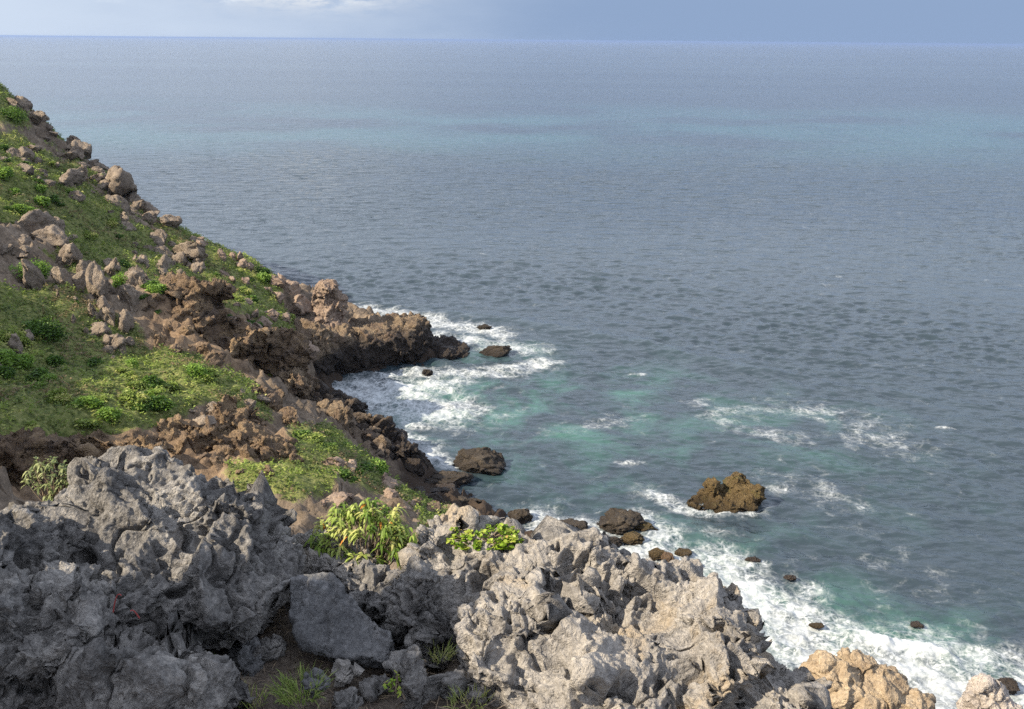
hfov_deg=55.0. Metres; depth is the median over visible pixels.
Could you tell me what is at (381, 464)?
bush
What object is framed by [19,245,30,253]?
boulder
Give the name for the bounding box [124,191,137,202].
boulder
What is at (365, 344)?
headland rock
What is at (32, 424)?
bush
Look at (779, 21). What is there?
sky
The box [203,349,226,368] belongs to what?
boulder
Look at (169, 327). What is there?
boulder
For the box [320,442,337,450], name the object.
bush
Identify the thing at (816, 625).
sea rock
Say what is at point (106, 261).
boulder
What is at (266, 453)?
boulder
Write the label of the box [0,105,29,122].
bush
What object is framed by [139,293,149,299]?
bush
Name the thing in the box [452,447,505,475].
sea rock
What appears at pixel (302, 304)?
boulder
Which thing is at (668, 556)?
sea rock
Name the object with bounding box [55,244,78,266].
boulder
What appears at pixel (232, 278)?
boulder
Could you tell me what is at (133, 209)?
boulder
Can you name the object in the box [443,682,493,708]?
grass tuft
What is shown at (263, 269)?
bush
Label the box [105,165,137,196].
boulder
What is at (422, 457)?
boulder
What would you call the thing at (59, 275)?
boulder
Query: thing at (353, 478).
bush
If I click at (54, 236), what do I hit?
boulder
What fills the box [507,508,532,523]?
sea rock
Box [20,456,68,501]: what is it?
shrub
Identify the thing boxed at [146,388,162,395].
bush
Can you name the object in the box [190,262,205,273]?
boulder
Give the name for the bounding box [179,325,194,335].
boulder
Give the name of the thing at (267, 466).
boulder
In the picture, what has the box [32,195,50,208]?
bush
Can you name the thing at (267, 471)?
boulder
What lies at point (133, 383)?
bush
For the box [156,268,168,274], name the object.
boulder
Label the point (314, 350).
boulder
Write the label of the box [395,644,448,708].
limestone boulder
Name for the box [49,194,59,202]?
bush
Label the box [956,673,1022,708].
rock outcrop
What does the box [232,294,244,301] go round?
bush
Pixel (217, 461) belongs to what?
boulder
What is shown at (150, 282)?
bush
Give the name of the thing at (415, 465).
boulder
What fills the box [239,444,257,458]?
boulder
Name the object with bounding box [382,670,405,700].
weed
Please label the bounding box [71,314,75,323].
boulder
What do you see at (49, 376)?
bush
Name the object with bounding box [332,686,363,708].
stone
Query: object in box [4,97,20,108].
boulder
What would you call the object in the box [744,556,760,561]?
sea rock
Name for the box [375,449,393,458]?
boulder
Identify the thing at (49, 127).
boulder
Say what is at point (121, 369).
bush
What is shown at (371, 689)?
stone
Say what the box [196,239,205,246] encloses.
boulder
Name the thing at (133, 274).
boulder
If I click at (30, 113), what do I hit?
boulder
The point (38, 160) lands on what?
boulder
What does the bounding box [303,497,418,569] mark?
shrub
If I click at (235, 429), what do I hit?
cliff face
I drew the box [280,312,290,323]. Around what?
boulder
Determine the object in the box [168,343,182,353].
boulder
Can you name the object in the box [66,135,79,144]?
boulder
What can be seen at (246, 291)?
bush
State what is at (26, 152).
boulder
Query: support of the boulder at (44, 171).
on the hillside
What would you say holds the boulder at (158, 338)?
on the hillside
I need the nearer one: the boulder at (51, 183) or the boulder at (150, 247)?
the boulder at (51, 183)
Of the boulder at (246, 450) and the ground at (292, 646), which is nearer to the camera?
the ground at (292, 646)
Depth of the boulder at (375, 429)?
71.80 m
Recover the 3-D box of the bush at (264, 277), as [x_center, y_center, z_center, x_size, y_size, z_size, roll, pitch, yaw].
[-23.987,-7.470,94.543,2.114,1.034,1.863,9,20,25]
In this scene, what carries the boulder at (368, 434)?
on the hillside
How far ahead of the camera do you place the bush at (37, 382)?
54.43 m
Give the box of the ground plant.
[446,523,523,551]
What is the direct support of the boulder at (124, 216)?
on the hillside
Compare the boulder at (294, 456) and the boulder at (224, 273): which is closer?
the boulder at (294, 456)
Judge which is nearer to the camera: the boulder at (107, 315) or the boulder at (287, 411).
the boulder at (287, 411)
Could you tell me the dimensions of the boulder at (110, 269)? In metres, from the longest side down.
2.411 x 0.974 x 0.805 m
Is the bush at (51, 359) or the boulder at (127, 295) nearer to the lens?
the bush at (51, 359)
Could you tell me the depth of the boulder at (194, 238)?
95.12 m
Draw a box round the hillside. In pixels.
[0,86,532,570]
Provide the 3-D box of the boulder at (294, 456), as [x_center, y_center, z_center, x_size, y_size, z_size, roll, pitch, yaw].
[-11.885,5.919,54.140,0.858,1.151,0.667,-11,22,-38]
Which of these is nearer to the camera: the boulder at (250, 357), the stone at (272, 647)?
the stone at (272, 647)
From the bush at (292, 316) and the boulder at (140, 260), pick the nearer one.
the boulder at (140, 260)
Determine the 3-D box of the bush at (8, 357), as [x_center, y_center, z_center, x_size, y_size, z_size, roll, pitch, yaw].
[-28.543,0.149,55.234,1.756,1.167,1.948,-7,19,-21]
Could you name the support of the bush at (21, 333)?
on the hillside
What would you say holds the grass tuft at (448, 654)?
on the ground at (292, 646)
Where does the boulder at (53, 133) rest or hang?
on the hillside
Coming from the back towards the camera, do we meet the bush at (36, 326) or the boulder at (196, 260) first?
the boulder at (196, 260)
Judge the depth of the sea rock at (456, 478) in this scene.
69.62 m
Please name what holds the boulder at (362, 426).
on the hillside
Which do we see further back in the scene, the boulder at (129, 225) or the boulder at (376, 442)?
the boulder at (129, 225)
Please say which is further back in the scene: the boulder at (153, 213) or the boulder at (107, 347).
the boulder at (153, 213)
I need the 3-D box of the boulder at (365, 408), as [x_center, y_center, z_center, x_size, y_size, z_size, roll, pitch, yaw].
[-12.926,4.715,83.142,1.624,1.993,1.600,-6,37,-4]
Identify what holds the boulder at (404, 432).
on the hillside
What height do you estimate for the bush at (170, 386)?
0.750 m
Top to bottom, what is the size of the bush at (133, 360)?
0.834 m
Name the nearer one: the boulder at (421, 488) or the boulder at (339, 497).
the boulder at (339, 497)
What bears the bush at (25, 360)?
on the hillside
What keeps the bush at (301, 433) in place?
on the hillside
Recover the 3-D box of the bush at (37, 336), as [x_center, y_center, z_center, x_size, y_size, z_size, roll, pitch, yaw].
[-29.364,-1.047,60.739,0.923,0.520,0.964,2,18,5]
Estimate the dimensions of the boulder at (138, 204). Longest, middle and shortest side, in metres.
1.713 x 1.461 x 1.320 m
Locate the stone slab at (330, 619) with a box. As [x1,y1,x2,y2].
[288,572,394,668]
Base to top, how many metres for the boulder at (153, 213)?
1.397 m
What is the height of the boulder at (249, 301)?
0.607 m
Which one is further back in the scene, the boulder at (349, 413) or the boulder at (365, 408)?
the boulder at (365, 408)
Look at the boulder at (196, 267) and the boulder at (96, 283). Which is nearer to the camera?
the boulder at (96, 283)
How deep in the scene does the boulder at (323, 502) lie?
49.38 m
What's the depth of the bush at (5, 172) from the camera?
80.46 m
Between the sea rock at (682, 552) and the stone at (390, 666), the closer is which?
the stone at (390, 666)
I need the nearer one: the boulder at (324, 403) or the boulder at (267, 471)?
the boulder at (267, 471)
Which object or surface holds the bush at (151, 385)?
on the hillside
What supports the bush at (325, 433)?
on the hillside
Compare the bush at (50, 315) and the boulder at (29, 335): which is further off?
the bush at (50, 315)
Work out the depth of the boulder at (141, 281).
74.00 m
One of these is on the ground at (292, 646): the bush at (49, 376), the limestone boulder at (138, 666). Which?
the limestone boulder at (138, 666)
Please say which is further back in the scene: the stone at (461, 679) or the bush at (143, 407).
the bush at (143, 407)
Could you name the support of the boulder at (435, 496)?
on the hillside
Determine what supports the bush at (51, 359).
on the hillside
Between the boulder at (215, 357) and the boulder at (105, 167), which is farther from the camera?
the boulder at (105, 167)
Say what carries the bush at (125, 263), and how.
on the hillside
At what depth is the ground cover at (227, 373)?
62.28 m
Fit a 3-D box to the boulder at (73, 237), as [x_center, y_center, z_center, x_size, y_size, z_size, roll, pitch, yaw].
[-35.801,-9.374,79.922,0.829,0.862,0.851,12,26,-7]
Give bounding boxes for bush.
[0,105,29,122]
[0,144,9,150]
[0,166,13,179]
[0,329,13,342]
[0,348,21,366]
[0,364,16,378]
[4,206,12,210]
[5,327,29,339]
[8,187,21,194]
[9,257,52,278]
[10,203,27,214]
[12,353,35,369]
[19,336,32,348]
[20,316,70,344]
[23,420,39,431]
[24,367,48,381]
[25,380,48,387]
[31,178,44,183]
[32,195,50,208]
[34,183,46,193]
[34,333,44,340]
[39,373,59,381]
[43,314,56,319]
[43,386,71,405]
[45,354,67,367]
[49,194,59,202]
[50,396,72,404]
[71,395,106,408]
[73,418,99,428]
[81,230,97,239]
[86,357,103,366]
[93,406,122,423]
[94,395,107,401]
[106,218,117,227]
[111,271,127,287]
[115,367,127,372]
[117,388,150,408]
[118,259,131,267]
[120,370,140,379]
[124,357,139,367]
[126,380,143,388]
[130,402,148,413]
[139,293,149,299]
[140,280,159,287]
[140,375,166,387]
[140,382,159,389]
[145,283,168,294]
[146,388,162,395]
[148,394,176,411]
[162,380,181,393]
[183,362,212,381]
[197,368,221,384]
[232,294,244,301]
[233,266,244,272]
[238,286,251,294]
[245,295,258,302]
[254,266,271,273]
[255,272,272,282]
[290,313,295,321]
[293,429,310,438]
[306,431,327,443]
[317,428,332,436]
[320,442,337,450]
[330,466,351,477]
[347,475,360,482]
[355,467,364,474]
[358,460,374,470]
[371,457,389,474]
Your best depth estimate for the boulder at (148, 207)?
95.96 m
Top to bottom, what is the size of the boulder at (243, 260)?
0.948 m
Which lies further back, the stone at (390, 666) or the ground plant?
the ground plant
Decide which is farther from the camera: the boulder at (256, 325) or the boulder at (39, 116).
the boulder at (39, 116)
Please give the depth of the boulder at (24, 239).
73.51 m
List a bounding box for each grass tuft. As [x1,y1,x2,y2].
[237,677,269,708]
[263,660,337,708]
[424,637,458,663]
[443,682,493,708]
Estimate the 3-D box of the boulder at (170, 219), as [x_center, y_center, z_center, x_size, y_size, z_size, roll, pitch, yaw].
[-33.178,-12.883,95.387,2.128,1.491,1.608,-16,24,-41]
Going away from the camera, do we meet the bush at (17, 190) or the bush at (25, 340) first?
the bush at (25, 340)
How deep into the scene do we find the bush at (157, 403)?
54.75 m
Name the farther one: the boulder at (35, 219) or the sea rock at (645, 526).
the boulder at (35, 219)
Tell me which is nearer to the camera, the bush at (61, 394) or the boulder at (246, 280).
the bush at (61, 394)
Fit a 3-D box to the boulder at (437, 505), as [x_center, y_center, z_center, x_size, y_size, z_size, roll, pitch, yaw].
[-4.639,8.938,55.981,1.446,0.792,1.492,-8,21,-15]
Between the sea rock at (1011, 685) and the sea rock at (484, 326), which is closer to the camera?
the sea rock at (1011, 685)
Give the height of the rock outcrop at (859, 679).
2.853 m
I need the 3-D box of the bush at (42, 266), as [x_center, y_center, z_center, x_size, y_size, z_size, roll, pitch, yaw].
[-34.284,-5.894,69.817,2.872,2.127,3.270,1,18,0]
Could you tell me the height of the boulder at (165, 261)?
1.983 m
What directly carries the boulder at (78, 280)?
on the hillside
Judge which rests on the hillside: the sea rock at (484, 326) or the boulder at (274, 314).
the boulder at (274, 314)
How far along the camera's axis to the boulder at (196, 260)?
89.54 m
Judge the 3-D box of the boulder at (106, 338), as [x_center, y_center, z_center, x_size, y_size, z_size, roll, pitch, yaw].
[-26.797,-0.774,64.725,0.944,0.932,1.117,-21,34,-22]
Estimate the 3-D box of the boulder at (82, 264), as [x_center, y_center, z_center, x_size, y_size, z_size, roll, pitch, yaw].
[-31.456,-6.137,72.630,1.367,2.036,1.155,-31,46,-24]
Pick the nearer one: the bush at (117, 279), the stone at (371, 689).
the stone at (371, 689)
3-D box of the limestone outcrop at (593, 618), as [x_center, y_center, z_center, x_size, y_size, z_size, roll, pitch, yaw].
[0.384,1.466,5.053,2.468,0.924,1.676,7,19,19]
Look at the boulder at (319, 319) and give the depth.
94.02 m
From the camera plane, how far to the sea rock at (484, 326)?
107.10 m
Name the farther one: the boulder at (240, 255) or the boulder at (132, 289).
the boulder at (240, 255)
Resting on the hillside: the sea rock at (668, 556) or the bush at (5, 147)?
the bush at (5, 147)
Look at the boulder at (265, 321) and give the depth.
81.01 m
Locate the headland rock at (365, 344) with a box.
[292,311,469,375]
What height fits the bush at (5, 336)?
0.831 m
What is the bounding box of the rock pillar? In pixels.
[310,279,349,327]
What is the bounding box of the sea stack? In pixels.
[687,471,765,512]
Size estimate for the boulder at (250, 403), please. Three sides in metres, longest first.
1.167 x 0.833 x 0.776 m
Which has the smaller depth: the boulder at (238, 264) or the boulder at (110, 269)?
the boulder at (110, 269)
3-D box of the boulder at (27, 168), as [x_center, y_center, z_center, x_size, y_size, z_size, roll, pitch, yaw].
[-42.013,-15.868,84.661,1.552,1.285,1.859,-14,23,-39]
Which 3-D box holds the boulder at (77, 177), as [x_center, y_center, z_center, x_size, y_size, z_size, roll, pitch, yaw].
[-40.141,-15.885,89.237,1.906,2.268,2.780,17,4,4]
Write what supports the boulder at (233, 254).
on the hillside
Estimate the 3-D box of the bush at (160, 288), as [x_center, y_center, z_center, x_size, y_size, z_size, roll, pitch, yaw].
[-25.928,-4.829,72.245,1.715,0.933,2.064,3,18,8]
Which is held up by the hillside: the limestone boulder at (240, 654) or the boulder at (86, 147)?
the boulder at (86, 147)
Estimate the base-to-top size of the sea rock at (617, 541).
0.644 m
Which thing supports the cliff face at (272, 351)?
on the hillside
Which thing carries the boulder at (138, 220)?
on the hillside
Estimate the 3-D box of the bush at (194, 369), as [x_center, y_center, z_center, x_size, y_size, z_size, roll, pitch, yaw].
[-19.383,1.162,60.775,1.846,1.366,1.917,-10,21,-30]
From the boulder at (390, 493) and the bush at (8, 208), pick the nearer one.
the boulder at (390, 493)
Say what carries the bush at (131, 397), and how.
on the hillside
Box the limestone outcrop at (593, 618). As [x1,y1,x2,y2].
[398,503,833,708]
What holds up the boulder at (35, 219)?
on the hillside
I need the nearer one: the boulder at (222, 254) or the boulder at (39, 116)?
the boulder at (222, 254)
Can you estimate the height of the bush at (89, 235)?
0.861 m
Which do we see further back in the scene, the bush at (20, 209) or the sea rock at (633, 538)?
the bush at (20, 209)
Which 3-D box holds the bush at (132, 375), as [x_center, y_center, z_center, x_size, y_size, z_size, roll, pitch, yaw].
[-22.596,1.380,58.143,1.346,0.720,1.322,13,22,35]
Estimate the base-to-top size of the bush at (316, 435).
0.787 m
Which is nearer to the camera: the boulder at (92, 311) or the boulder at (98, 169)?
the boulder at (92, 311)
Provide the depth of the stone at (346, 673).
4.67 m
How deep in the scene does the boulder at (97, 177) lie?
95.51 m
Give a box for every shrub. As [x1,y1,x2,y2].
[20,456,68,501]
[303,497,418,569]
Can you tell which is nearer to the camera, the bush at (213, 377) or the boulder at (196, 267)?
the bush at (213, 377)
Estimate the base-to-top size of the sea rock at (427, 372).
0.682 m
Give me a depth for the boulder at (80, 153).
98.10 m
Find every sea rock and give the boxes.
[422,369,432,375]
[424,460,433,467]
[424,470,473,486]
[430,482,459,493]
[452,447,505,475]
[457,495,481,504]
[477,324,491,329]
[479,345,511,356]
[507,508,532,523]
[560,518,587,529]
[596,508,644,534]
[609,536,622,547]
[621,531,644,544]
[634,521,657,530]
[648,547,663,560]
[660,551,674,561]
[674,548,692,556]
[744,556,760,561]
[783,575,796,580]
[808,622,823,628]
[910,621,924,627]
[996,677,1019,694]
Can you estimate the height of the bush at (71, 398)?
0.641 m
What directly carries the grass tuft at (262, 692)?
on the ground at (292, 646)
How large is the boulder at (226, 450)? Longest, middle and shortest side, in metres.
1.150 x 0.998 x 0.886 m
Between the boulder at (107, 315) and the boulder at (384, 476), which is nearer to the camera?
the boulder at (384, 476)
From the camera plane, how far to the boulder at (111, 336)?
65.01 m
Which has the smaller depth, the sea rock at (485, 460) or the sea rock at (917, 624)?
the sea rock at (917, 624)
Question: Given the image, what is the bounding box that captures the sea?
[0,36,1023,708]
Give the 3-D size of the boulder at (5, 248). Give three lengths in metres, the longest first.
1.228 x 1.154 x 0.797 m
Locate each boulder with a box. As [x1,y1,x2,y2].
[0,244,14,254]
[0,501,160,708]
[3,445,306,649]
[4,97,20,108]
[6,147,22,157]
[7,333,22,353]
[14,95,32,109]
[14,209,53,231]
[16,163,34,174]
[16,234,30,244]
[17,252,28,258]
[18,146,34,162]
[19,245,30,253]
[21,258,45,290]
[23,108,33,120]
[25,329,33,343]
[26,144,41,152]
[30,224,68,247]
[32,110,49,123]
[33,157,42,163]
[35,168,47,177]
[43,179,55,186]
[47,124,52,130]
[49,131,57,136]
[50,266,73,288]
[52,216,65,230]
[53,609,256,708]
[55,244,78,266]
[58,168,85,185]
[60,151,77,160]
[64,181,75,188]
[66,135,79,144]
[68,190,85,201]
[68,234,77,240]
[70,139,91,158]
[70,146,84,159]
[70,242,82,263]
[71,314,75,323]
[72,270,85,292]
[75,161,90,166]
[76,259,88,272]
[77,164,87,180]
[85,261,107,298]
[87,159,101,167]
[87,302,99,320]
[87,321,111,337]
[88,174,100,182]
[90,166,104,172]
[96,295,110,309]
[97,172,106,178]
[97,179,109,190]
[98,307,115,326]
[100,164,109,171]
[101,334,110,344]
[101,345,113,353]
[103,258,120,271]
[104,194,131,214]
[104,257,117,275]
[104,276,114,293]
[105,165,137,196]
[110,333,123,341]
[110,335,126,353]
[118,309,133,333]
[119,211,129,221]
[119,221,136,230]
[119,285,139,313]
[120,284,139,301]
[122,266,145,285]
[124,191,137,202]
[126,336,134,346]
[130,206,142,215]
[132,199,145,209]
[135,217,141,223]
[136,257,143,263]
[138,277,146,287]
[141,210,159,220]
[142,203,159,212]
[143,211,155,217]
[143,245,152,251]
[143,258,148,263]
[144,214,158,223]
[149,228,167,245]
[149,332,166,339]
[154,246,174,257]
[154,332,164,349]
[156,254,174,269]
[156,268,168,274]
[160,214,182,227]
[167,324,173,331]
[168,241,175,245]
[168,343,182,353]
[171,241,207,261]
[171,251,188,265]
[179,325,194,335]
[189,236,200,241]
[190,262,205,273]
[192,258,201,262]
[192,415,216,427]
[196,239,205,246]
[196,343,212,354]
[198,452,211,459]
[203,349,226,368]
[204,401,216,412]
[209,456,223,472]
[213,445,234,456]
[216,451,223,457]
[217,248,226,260]
[220,269,229,277]
[227,636,264,676]
[228,252,235,257]
[229,276,235,282]
[235,262,244,268]
[235,468,245,473]
[237,251,243,260]
[239,258,247,262]
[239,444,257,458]
[241,277,249,284]
[243,398,255,408]
[244,298,252,304]
[246,354,254,363]
[247,263,252,270]
[250,309,258,318]
[252,322,262,329]
[255,394,270,403]
[256,316,272,326]
[258,469,271,475]
[259,446,275,463]
[261,464,274,477]
[264,309,279,321]
[270,278,284,287]
[270,291,284,303]
[278,273,287,282]
[279,406,297,419]
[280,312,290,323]
[283,416,299,427]
[284,280,300,296]
[289,294,312,315]
[289,453,304,464]
[291,523,378,582]
[301,667,330,698]
[308,316,326,323]
[309,341,319,362]
[316,379,329,396]
[316,398,329,407]
[319,499,326,506]
[321,456,347,467]
[324,491,351,506]
[325,400,345,422]
[329,389,342,397]
[343,559,399,624]
[344,406,352,427]
[348,459,356,471]
[353,412,366,421]
[356,423,368,430]
[361,428,377,441]
[362,402,368,412]
[371,427,380,432]
[371,434,391,450]
[373,554,457,669]
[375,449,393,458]
[381,472,397,482]
[383,480,401,489]
[383,487,398,498]
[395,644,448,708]
[399,429,407,439]
[404,458,424,476]
[406,500,416,506]
[412,499,422,504]
[414,486,426,492]
[419,452,425,462]
[425,500,441,514]
[428,492,444,502]
[530,515,630,556]
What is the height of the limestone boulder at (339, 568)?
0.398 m
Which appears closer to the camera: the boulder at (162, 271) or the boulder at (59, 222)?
the boulder at (59, 222)
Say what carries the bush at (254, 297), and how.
on the hillside
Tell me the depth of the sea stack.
66.77 m
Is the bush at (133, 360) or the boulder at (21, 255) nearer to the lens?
the bush at (133, 360)
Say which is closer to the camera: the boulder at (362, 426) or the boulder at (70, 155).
the boulder at (362, 426)
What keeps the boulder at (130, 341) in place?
on the hillside
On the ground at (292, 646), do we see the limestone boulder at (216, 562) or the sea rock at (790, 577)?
the limestone boulder at (216, 562)
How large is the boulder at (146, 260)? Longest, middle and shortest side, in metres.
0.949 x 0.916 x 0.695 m
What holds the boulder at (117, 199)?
on the hillside
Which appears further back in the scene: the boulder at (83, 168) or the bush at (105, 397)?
the boulder at (83, 168)
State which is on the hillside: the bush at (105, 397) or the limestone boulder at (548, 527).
the bush at (105, 397)
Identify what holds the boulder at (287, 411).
on the hillside
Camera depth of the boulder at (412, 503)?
54.12 m
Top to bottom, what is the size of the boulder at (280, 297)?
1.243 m
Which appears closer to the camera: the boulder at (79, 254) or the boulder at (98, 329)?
the boulder at (98, 329)
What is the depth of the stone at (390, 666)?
4.75 m
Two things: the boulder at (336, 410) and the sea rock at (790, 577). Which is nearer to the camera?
the sea rock at (790, 577)
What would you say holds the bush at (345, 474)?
on the hillside
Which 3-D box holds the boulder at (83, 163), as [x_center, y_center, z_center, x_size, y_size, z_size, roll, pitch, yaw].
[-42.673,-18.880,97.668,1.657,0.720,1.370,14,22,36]
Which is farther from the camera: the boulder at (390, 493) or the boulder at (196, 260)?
the boulder at (196, 260)
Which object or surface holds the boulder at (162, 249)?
on the hillside
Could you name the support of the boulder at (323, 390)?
on the hillside
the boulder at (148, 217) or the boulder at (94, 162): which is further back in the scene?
the boulder at (94, 162)
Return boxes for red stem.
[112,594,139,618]
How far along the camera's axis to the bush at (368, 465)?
59.21 m
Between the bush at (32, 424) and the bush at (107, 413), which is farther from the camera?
the bush at (107, 413)
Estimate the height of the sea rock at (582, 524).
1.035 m
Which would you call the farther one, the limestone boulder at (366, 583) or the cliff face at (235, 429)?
the cliff face at (235, 429)
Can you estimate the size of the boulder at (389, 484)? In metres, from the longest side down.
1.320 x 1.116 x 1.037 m
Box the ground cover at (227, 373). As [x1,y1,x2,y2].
[0,82,450,526]
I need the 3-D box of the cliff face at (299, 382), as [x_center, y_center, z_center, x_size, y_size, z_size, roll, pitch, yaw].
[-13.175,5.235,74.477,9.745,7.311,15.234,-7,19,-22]
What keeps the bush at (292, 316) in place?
on the hillside
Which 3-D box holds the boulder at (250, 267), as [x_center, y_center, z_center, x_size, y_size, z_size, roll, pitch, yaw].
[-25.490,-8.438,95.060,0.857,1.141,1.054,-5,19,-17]
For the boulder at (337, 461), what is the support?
on the hillside
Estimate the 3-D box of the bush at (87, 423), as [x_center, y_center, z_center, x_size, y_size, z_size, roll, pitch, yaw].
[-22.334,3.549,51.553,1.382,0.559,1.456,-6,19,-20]
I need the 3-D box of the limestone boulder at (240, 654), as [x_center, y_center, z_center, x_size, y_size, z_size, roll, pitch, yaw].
[-1.318,1.512,4.845,0.219,0.288,0.246,1,18,0]
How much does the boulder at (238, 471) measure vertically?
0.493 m
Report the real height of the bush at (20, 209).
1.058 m
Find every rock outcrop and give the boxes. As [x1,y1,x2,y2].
[798,647,935,708]
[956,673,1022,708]
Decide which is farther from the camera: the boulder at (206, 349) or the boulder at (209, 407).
the boulder at (206, 349)
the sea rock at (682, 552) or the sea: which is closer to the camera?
the sea rock at (682, 552)
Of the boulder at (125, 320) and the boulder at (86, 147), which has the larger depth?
the boulder at (86, 147)
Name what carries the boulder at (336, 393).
on the hillside
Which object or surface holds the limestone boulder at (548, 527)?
on the ground at (292, 646)
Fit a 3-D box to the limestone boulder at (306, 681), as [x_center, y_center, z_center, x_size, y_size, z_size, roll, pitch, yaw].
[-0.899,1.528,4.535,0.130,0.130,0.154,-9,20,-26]
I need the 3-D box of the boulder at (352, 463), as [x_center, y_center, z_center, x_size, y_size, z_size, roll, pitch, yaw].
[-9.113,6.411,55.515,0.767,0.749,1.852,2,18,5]
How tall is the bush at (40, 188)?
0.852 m
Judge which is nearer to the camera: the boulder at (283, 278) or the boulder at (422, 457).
the boulder at (422, 457)
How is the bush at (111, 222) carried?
on the hillside
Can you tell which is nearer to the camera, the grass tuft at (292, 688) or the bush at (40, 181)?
the grass tuft at (292, 688)
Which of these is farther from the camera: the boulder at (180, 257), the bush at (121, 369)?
the boulder at (180, 257)
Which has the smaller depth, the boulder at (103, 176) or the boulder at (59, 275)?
the boulder at (59, 275)
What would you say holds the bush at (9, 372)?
on the hillside
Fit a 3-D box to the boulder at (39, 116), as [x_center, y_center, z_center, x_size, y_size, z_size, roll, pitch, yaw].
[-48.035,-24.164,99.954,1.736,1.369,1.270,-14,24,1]
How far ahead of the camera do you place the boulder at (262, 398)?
61.98 m
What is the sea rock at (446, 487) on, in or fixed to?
in the sea
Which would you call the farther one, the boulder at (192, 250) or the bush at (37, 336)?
the boulder at (192, 250)
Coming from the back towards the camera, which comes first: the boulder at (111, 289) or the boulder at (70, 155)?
the boulder at (70, 155)
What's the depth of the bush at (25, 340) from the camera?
59.13 m
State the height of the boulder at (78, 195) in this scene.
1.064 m
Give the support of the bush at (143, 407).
on the hillside
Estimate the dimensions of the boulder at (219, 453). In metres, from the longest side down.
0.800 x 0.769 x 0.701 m
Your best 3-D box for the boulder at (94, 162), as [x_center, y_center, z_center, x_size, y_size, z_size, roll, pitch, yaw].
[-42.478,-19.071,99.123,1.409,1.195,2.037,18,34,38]
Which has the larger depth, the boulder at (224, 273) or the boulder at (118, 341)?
the boulder at (224, 273)
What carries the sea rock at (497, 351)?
in the sea
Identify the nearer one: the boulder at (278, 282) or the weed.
the weed
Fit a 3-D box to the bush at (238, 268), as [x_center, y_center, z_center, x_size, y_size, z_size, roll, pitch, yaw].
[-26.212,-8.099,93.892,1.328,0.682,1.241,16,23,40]
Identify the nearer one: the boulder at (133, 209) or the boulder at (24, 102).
the boulder at (133, 209)
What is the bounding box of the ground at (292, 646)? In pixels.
[204,602,506,708]
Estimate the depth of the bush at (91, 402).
52.31 m
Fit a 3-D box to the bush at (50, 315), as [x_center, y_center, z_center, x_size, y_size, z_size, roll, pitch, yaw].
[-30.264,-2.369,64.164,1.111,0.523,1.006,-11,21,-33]
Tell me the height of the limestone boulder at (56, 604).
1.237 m
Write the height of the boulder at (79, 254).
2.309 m
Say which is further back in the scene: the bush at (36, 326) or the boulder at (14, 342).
the bush at (36, 326)
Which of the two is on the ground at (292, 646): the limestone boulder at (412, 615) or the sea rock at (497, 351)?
the limestone boulder at (412, 615)
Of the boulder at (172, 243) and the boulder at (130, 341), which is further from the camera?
the boulder at (172, 243)
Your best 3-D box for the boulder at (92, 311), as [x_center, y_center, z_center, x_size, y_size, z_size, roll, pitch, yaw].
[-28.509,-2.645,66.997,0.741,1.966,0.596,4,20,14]
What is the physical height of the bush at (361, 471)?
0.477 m
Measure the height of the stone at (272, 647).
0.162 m
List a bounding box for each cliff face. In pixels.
[0,383,297,485]
[142,270,314,375]
[270,366,420,463]
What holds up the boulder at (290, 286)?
on the hillside
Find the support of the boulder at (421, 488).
on the hillside
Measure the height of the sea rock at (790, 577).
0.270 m
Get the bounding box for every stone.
[253,634,286,661]
[331,658,363,687]
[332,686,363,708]
[358,673,391,701]
[382,649,406,681]
[438,669,471,701]
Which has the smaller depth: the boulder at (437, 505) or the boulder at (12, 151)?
the boulder at (437, 505)
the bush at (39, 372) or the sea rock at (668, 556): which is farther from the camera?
the sea rock at (668, 556)
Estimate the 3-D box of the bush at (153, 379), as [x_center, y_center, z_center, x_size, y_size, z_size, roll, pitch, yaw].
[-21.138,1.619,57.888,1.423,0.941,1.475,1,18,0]
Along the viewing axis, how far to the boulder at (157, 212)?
94.93 m
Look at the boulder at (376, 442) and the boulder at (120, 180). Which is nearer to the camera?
the boulder at (376, 442)
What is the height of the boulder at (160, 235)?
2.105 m
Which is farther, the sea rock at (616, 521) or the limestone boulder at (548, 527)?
the sea rock at (616, 521)
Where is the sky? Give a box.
[0,0,1023,44]
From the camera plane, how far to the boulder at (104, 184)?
95.07 m
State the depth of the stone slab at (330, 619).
4.87 m
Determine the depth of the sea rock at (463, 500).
65.88 m
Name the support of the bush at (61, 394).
on the hillside
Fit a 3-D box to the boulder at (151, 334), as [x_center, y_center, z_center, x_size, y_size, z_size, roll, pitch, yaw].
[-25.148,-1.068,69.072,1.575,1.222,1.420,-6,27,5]
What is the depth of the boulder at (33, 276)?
66.95 m
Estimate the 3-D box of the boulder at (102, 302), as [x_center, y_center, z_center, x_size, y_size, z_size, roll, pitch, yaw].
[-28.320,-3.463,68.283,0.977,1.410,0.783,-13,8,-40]
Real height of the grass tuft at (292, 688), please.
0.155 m
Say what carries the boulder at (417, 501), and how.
on the hillside
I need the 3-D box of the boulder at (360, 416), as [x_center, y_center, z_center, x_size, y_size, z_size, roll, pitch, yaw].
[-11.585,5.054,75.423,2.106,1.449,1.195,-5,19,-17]
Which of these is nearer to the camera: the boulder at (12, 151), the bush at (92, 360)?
the bush at (92, 360)
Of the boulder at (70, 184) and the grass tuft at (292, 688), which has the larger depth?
the boulder at (70, 184)
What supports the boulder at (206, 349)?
on the hillside
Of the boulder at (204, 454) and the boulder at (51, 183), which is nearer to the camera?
the boulder at (204, 454)

